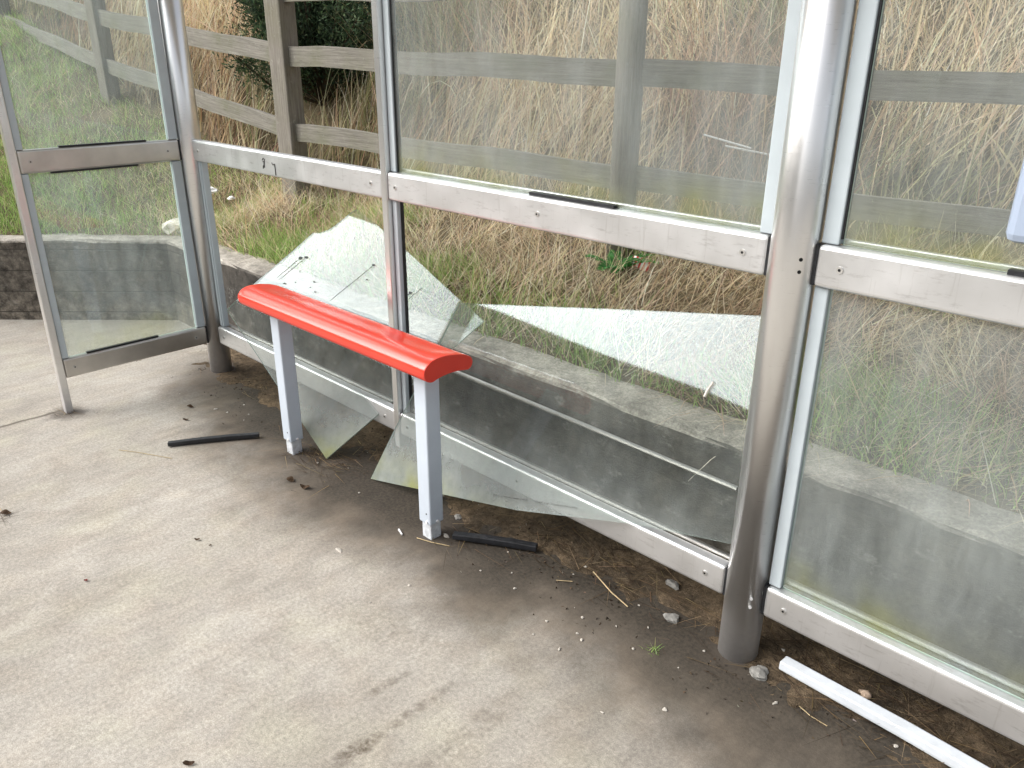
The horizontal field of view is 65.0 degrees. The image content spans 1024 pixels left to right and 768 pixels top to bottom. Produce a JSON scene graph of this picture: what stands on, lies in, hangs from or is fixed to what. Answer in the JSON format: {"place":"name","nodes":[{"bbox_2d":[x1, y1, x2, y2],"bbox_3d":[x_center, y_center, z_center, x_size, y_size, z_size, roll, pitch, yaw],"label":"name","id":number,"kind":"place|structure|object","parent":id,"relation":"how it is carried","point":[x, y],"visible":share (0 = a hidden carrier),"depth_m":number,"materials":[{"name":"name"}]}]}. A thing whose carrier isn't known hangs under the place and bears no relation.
{"place":"outdoors","nodes":[
{"label":"outdoors","id":0,"kind":"place"},
{"bbox_2d":[0,320,926,767],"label":"pavement","id":1,"kind":"structure","parent":0,"point":[260,632],"depth_m":2.27,"materials":[{"name":"concrete"}]},
{"bbox_2d":[0,509,10,513],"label":"dead leaf","id":2,"kind":"object","parent":1,"relation":"on","point":[5,511],"visible":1,"depth_m":2.79,"materials":[{"name":"brown plant"}]},
{"bbox_2d":[183,760,194,765],"bbox_3d":[-0.732,0.857,1.819,0.026,0.007,0.011,-2,23,-7],"label":"dead leaf","id":3,"kind":"object","parent":1,"relation":"on","point":[187,763],"visible":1,"depth_m":1.82,"materials":[{"name":"brown plant"}]},
{"bbox_2d":[167,432,258,446],"bbox_3d":[-1.228,0.226,3.313,0.357,0.020,0.025,-5,23,-13],"label":"gasket strip","id":4,"kind":"object","parent":1,"relation":"on","point":[216,438],"visible":1,"depth_m":3.31,"materials":[{"name":"black rubber"}]},
{"bbox_2d":[287,476,293,481],"bbox_3d":[-0.833,0.356,3.020,0.029,0.010,0.026,-2,23,-6],"label":"dead leaf","id":5,"kind":"object","parent":1,"relation":"on","point":[291,478],"visible":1,"depth_m":3.02,"materials":[{"name":"brown plant"}]},
{"bbox_2d":[238,284,471,539],"bbox_3d":[-0.583,0.086,2.858,1.107,0.702,0.192,21,30,40],"label":"perch seat","id":6,"kind":"object","parent":1,"relation":"on","point":[426,364],"visible":0.99,"depth_m":2.61,"materials":[{"name":"paint"}]},
{"bbox_2d":[227,210,483,458],"bbox_3d":[-0.681,-0.217,3.255,1.182,0.896,0.452,21,30,40],"label":"fallen pane","id":7,"kind":"object","parent":1,"relation":"on","point":[326,449],"visible":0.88,"depth_m":3.23,"materials":[{"name":"clear glass"}]},
{"bbox_2d":[454,514,461,519],"bbox_3d":[-0.186,0.462,2.789,0.027,0.010,0.030,1,28,-14],"label":"stone","id":8,"kind":"object","parent":1,"relation":"on","point":[457,516],"visible":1,"depth_m":2.78,"materials":[{"name":"grey stone"}]},
{"bbox_2d":[452,531,537,551],"bbox_3d":[-0.057,0.512,2.629,0.285,0.022,0.028,6,23,13],"label":"gasket strip","id":9,"kind":"object","parent":1,"relation":"on","point":[499,541],"visible":1,"depth_m":2.62,"materials":[{"name":"black rubber"}]},
{"bbox_2d":[0,0,1023,744],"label":"bus shelter","id":10,"kind":"object","parent":1,"relation":"on","point":[790,254],"visible":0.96,"depth_m":1.99,"materials":[{"name":"silver metal"}]},
{"bbox_2d":[0,233,1023,698],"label":"retaining wall","id":11,"kind":"structure","parent":1,"relation":"on","point":[924,561],"depth_m":2.48,"materials":[{"name":"concrete"}]},
{"bbox_2d":[162,218,180,234],"bbox_3d":[-1.989,-0.950,4.852,0.204,0.100,0.249,2,23,4],"label":"rock","id":12,"kind":"object","parent":11,"relation":"on","point":[168,224],"visible":0.32,"depth_m":4.75,"materials":[{"name":"grey stone"}]},
{"bbox_2d":[452,371,738,491],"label":"metal trim","id":13,"kind":"structure","parent":11,"relation":"attached to","point":[714,479],"depth_m":2.54,"materials":[{"name":"metal"}]},
{"bbox_2d":[0,354,1023,767],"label":"straw litter","id":14,"kind":"object","parent":1,"relation":"on","point":[824,668],"visible":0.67,"depth_m":2.32,"materials":[{"name":"beige plant"}]},
{"bbox_2d":[371,303,756,543],"bbox_3d":[0.121,0.093,2.558,1.440,0.868,0.299,18,28,36],"label":"fallen pane","id":15,"kind":"object","parent":1,"relation":"on","point":[412,483],"visible":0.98,"depth_m":2.88,"materials":[{"name":"clear glass"}]},
{"bbox_2d":[136,343,1023,767],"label":"soil","id":16,"kind":"structure","parent":1,"relation":"on","point":[490,501],"depth_m":2.54,"materials":[{"name":"brown soil"}]},
{"bbox_2d":[189,358,1023,767],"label":"soil crumbs","id":17,"kind":"object","parent":16,"relation":"on","point":[567,568],"visible":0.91,"depth_m":2.54,"materials":[{"name":"brown soil"}]},
{"bbox_2d":[666,579,678,589],"bbox_3d":[0.486,0.602,2.420,0.050,0.023,0.026,27,40,37],"label":"stone","id":18,"kind":"object","parent":16,"relation":"on","point":[670,582],"visible":0.98,"depth_m":2.41,"materials":[{"name":"grey stone"}]},
{"bbox_2d":[859,689,871,698],"bbox_3d":[0.887,0.778,2.018,0.026,0.020,0.029,0,23,-2],"label":"stone","id":19,"kind":"object","parent":16,"relation":"on","point":[867,694],"visible":0.89,"depth_m":2.01,"materials":[{"name":"beige stone"}]},
{"bbox_2d":[593,571,627,606],"bbox_3d":[0.291,0.614,2.407,0.010,0.015,0.176,-12,26,-27],"label":"dry stalk","id":20,"kind":"object","parent":1,"relation":"on","point":[609,589],"visible":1,"depth_m":2.40,"materials":[{"name":"plant"}]},
{"bbox_2d":[640,637,663,656],"bbox_3d":[0.381,0.710,2.173,0.054,0.024,0.069,21,30,40],"label":"weed","id":21,"kind":"object","parent":1,"relation":"on","point":[653,648],"visible":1,"depth_m":2.17,"materials":[{"name":"green plant"}]},
{"bbox_2d":[663,613,678,623],"bbox_3d":[0.453,0.668,2.295,0.047,0.018,0.036,12,30,12],"label":"stone","id":22,"kind":"object","parent":1,"relation":"on","point":[673,618],"visible":1,"depth_m":2.29,"materials":[{"name":"grey stone"}]},
{"bbox_2d":[749,665,768,680],"bbox_3d":[0.645,0.752,2.093,0.048,0.030,0.049,-6,23,-15],"label":"stone","id":23,"kind":"object","parent":1,"relation":"on","point":[759,672],"visible":1,"depth_m":2.08,"materials":[{"name":"grey stone"}]},
{"bbox_2d":[799,706,826,725],"bbox_3d":[0.732,0.810,1.961,0.009,0.004,0.078,-15,27,-33],"label":"dry stalk","id":24,"kind":"object","parent":1,"relation":"on","point":[811,716],"visible":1,"depth_m":1.96,"materials":[{"name":"plant"}]},
{"bbox_2d":[779,656,989,767],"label":"plastic trim","id":25,"kind":"structure","parent":1,"relation":"on","point":[927,742],"depth_m":1.91,"materials":[{"name":"white plastic"}]},
{"bbox_2d":[0,0,1023,529],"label":"hillside","id":26,"kind":"structure","parent":0,"point":[102,116],"depth_m":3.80,"materials":[{"name":"brown plant"}]},
{"bbox_2d":[211,187,217,193],"bbox_3d":[-1.888,-1.213,5.048,0.083,0.044,0.086,4,23,8],"label":"paper scrap","id":27,"kind":"object","parent":26,"relation":"on","point":[213,190],"visible":0.47,"depth_m":5.04,"materials":[{"name":"white paper"}]},
{"bbox_2d":[212,0,418,105],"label":"bush","id":28,"kind":"object","parent":26,"relation":"on","point":[318,23],"visible":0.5,"depth_m":5.27,"materials":[{"name":"green plant"}]},
{"bbox_2d":[0,0,1023,258],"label":"fence","id":29,"kind":"object","parent":26,"relation":"on","point":[630,72],"visible":0.68,"depth_m":3.62,"materials":[{"name":"grey wood"}]},
{"bbox_2d":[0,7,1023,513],"bbox_3d":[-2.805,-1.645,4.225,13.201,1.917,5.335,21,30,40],"label":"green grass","id":30,"kind":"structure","parent":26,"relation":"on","point":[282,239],"depth_m":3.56,"materials":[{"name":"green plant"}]},
{"bbox_2d":[14,0,1023,258],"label":"tall dry grass","id":31,"kind":"structure","parent":26,"relation":"on","point":[566,92],"depth_m":4.21,"materials":[{"name":"beige plant"}]},
{"bbox_2d":[703,134,750,148],"bbox_3d":[1.004,-1.132,3.751,0.230,0.059,0.010,12,25,27],"label":"cane","id":32,"kind":"object","parent":31,"relation":"on","point":[727,141],"visible":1,"depth_m":3.75,"materials":[{"name":"plant"}]},
{"bbox_2d":[725,145,768,154],"bbox_3d":[1.096,-1.070,3.693,0.235,0.042,0.010,10,25,22],"label":"cane","id":33,"kind":"object","parent":31,"relation":"on","point":[742,149],"visible":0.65,"depth_m":3.70,"materials":[{"name":"white paper"}]},
{"bbox_2d":[585,250,658,272],"bbox_3d":[0.464,-0.529,3.485,0.284,0.077,0.354,21,30,40],"label":"fern plant","id":34,"kind":"object","parent":26,"relation":"on","point":[629,263],"visible":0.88,"depth_m":3.47,"materials":[{"name":"green plant"}]},
{"bbox_2d":[633,256,650,271],"bbox_3d":[0.559,-0.522,3.487,0.080,0.048,0.035,23,-4,1],"label":"crisp packet","id":35,"kind":"object","parent":26,"relation":"on","point":[639,265],"visible":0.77,"depth_m":3.48}
]}

